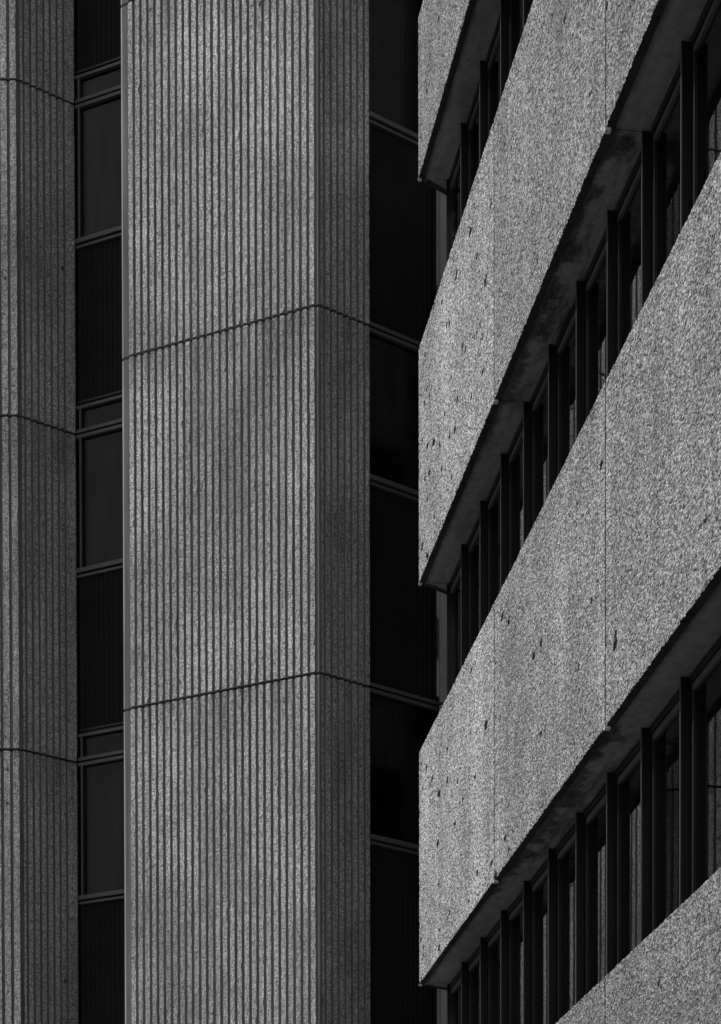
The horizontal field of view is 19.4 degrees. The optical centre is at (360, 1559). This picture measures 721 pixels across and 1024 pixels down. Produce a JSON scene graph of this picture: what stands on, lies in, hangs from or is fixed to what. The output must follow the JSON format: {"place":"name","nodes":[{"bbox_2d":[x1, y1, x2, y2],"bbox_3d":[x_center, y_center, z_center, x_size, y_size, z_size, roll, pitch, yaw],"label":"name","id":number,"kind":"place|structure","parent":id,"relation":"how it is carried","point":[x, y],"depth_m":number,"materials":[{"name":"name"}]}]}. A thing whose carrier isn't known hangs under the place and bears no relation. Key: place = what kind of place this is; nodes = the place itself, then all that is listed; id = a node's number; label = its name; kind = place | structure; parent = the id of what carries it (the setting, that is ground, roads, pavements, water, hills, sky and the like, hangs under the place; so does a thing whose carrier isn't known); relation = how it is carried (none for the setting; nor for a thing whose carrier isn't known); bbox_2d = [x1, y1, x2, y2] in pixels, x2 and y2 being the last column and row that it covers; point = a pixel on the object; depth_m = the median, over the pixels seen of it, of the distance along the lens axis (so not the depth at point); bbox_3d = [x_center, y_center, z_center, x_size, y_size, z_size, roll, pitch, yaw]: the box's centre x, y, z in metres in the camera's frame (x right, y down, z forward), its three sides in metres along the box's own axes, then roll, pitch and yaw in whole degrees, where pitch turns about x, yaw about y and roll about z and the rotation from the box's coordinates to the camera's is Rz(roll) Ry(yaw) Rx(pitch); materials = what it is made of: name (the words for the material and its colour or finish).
{"place":"outdoors","nodes":[
{"label":"outdoors","id":0,"kind":"place"},
{"bbox_2d":[0,0,446,1023],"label":"ribbed tower","id":1,"kind":"structure","parent":0,"point":[222,612],"depth_m":21.48,"materials":[{"name":"concrete"}]},
{"bbox_2d":[74,0,120,110],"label":"strip window","id":2,"kind":"structure","parent":1,"relation":"in","point":[97,23],"depth_m":23.13,"materials":[{"name":"glass"}]},
{"bbox_2d":[74,96,122,439],"bbox_3d":[-2.529,-14.210,23.005,1.403,3.599,0.100,0,1,25],"label":"strip window","id":3,"kind":"structure","parent":1,"relation":"in","point":[98,173],"depth_m":23.18,"materials":[{"name":"glass"}]},
{"bbox_2d":[76,429,124,766],"bbox_3d":[-2.523,-10.610,23.084,1.403,3.599,0.100,0,1,25],"label":"strip window","id":4,"kind":"structure","parent":1,"relation":"in","point":[99,458],"depth_m":23.26,"materials":[{"name":"glass"}]},
{"bbox_2d":[78,760,124,1023],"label":"strip window","id":5,"kind":"structure","parent":1,"relation":"in","point":[101,888],"depth_m":23.33,"materials":[{"name":"glass"}]},
{"bbox_2d":[367,0,435,352],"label":"strip window","id":6,"kind":"structure","parent":1,"relation":"in","point":[402,208],"depth_m":21.40,"materials":[{"name":"glass"}]},
{"bbox_2d":[365,333,438,711],"bbox_3d":[0.419,-10.581,21.494,0.984,3.599,0.100,-1,2,-36],"label":"strip window","id":7,"kind":"structure","parent":1,"relation":"in","point":[403,613],"depth_m":21.47,"materials":[{"name":"glass"}]},
{"bbox_2d":[368,693,436,1023],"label":"strip window","id":8,"kind":"structure","parent":1,"relation":"in","point":[399,730],"depth_m":21.53,"materials":[{"name":"glass"}]},
{"bbox_2d":[418,0,720,1023],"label":"office block","id":9,"kind":"structure","parent":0,"point":[570,544],"depth_m":14.02,"materials":[{"name":"grey concrete"}]},
{"bbox_2d":[449,970,460,1023],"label":"window","id":10,"kind":"structure","parent":9,"relation":"in","point":[455,985],"depth_m":18.93,"materials":[{"name":"black glass"}]},
{"bbox_2d":[449,557,460,688],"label":"window","id":11,"kind":"structure","parent":9,"relation":"in","point":[455,582],"depth_m":18.89,"materials":[{"name":"black glass"}]},
{"bbox_2d":[449,144,460,248],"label":"window","id":12,"kind":"structure","parent":9,"relation":"in","point":[455,176],"depth_m":18.79,"materials":[{"name":"black glass"}]},
{"bbox_2d":[467,945,479,1023],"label":"window","id":13,"kind":"structure","parent":9,"relation":"in","point":[473,962],"depth_m":18.16,"materials":[{"name":"black glass"}]},
{"bbox_2d":[467,515,479,651],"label":"window","id":14,"kind":"structure","parent":9,"relation":"in","point":[473,543],"depth_m":18.08,"materials":[{"name":"black glass"}]},
{"bbox_2d":[467,83,479,194],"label":"window","id":15,"kind":"structure","parent":9,"relation":"in","point":[473,117],"depth_m":18.01,"materials":[{"name":"black glass"}]},
{"bbox_2d":[486,469,499,614],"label":"window","id":16,"kind":"structure","parent":9,"relation":"in","point":[493,499],"depth_m":17.32,"materials":[{"name":"black glass"}]},
{"bbox_2d":[486,15,499,136],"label":"window","id":17,"kind":"structure","parent":9,"relation":"in","point":[493,56],"depth_m":17.23,"materials":[{"name":"black glass"}]},
{"bbox_2d":[487,919,500,1023],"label":"window","id":18,"kind":"structure","parent":9,"relation":"in","point":[493,938],"depth_m":17.37,"materials":[{"name":"black glass"}]},
{"bbox_2d":[507,418,522,571],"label":"window","id":19,"kind":"structure","parent":9,"relation":"in","point":[515,451],"depth_m":16.53,"materials":[{"name":"black glass"}]},
{"bbox_2d":[508,890,522,1023],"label":"window","id":20,"kind":"structure","parent":9,"relation":"in","point":[515,911],"depth_m":16.58,"materials":[{"name":"black glass"}]},
{"bbox_2d":[509,0,522,72],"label":"window","id":21,"kind":"structure","parent":9,"relation":"in","point":[515,6],"depth_m":16.51,"materials":[{"name":"black glass"}]},
{"bbox_2d":[531,858,547,1023],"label":"window","id":22,"kind":"structure","parent":9,"relation":"in","point":[539,882],"depth_m":15.80,"materials":[{"name":"black glass"}]},
{"bbox_2d":[531,361,547,524],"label":"window","id":23,"kind":"structure","parent":9,"relation":"in","point":[539,399],"depth_m":15.72,"materials":[{"name":"black glass"}]},
{"bbox_2d":[556,822,575,1020],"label":"window","id":24,"kind":"structure","parent":9,"relation":"in","point":[566,848],"depth_m":15.02,"materials":[{"name":"black glass"}]},
{"bbox_2d":[556,298,575,474],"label":"window","id":25,"kind":"structure","parent":9,"relation":"in","point":[566,341],"depth_m":14.94,"materials":[{"name":"black glass"}]},
{"bbox_2d":[584,783,605,993],"bbox_3d":[1.613,-4.344,14.061,0.058,1.547,0.737,0,1,-9],"label":"window","id":26,"kind":"structure","parent":9,"relation":"in","point":[595,812],"depth_m":14.24,"materials":[{"name":"black glass"}]},
{"bbox_2d":[584,228,606,416],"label":"window","id":27,"kind":"structure","parent":9,"relation":"in","point":[595,280],"depth_m":14.14,"materials":[{"name":"black glass"}]},
{"bbox_2d":[615,738,640,963],"bbox_3d":[1.736,-4.327,13.282,0.058,1.547,0.737,0,1,-9],"label":"window","id":28,"kind":"structure","parent":9,"relation":"in","point":[628,774],"depth_m":13.43,"materials":[{"name":"black glass"}]},
{"bbox_2d":[616,151,640,355],"bbox_3d":[1.729,-7.926,13.203,0.058,1.547,0.737,0,1,-9],"label":"window","id":29,"kind":"structure","parent":9,"relation":"in","point":[628,208],"depth_m":13.36,"materials":[{"name":"black glass"}]},
{"bbox_2d":[650,688,679,930],"bbox_3d":[1.856,-4.310,12.503,0.058,1.547,0.737,0,1,-9],"label":"window","id":30,"kind":"structure","parent":9,"relation":"in","point":[665,729],"depth_m":12.65,"materials":[{"name":"black glass"}]},
{"bbox_2d":[651,61,680,283],"bbox_3d":[1.849,-7.909,12.424,0.058,1.547,0.737,0,1,-9],"label":"window","id":31,"kind":"structure","parent":9,"relation":"in","point":[665,129],"depth_m":12.56,"materials":[{"name":"black glass"}]},
{"bbox_2d":[690,636,720,893],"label":"window","id":32,"kind":"structure","parent":9,"relation":"in","point":[705,679],"depth_m":11.88,"materials":[{"name":"black glass"}]},
{"bbox_2d":[691,0,720,204],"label":"window","id":33,"kind":"structure","parent":9,"relation":"in","point":[706,36],"depth_m":11.82,"materials":[{"name":"black glass"}]}
]}

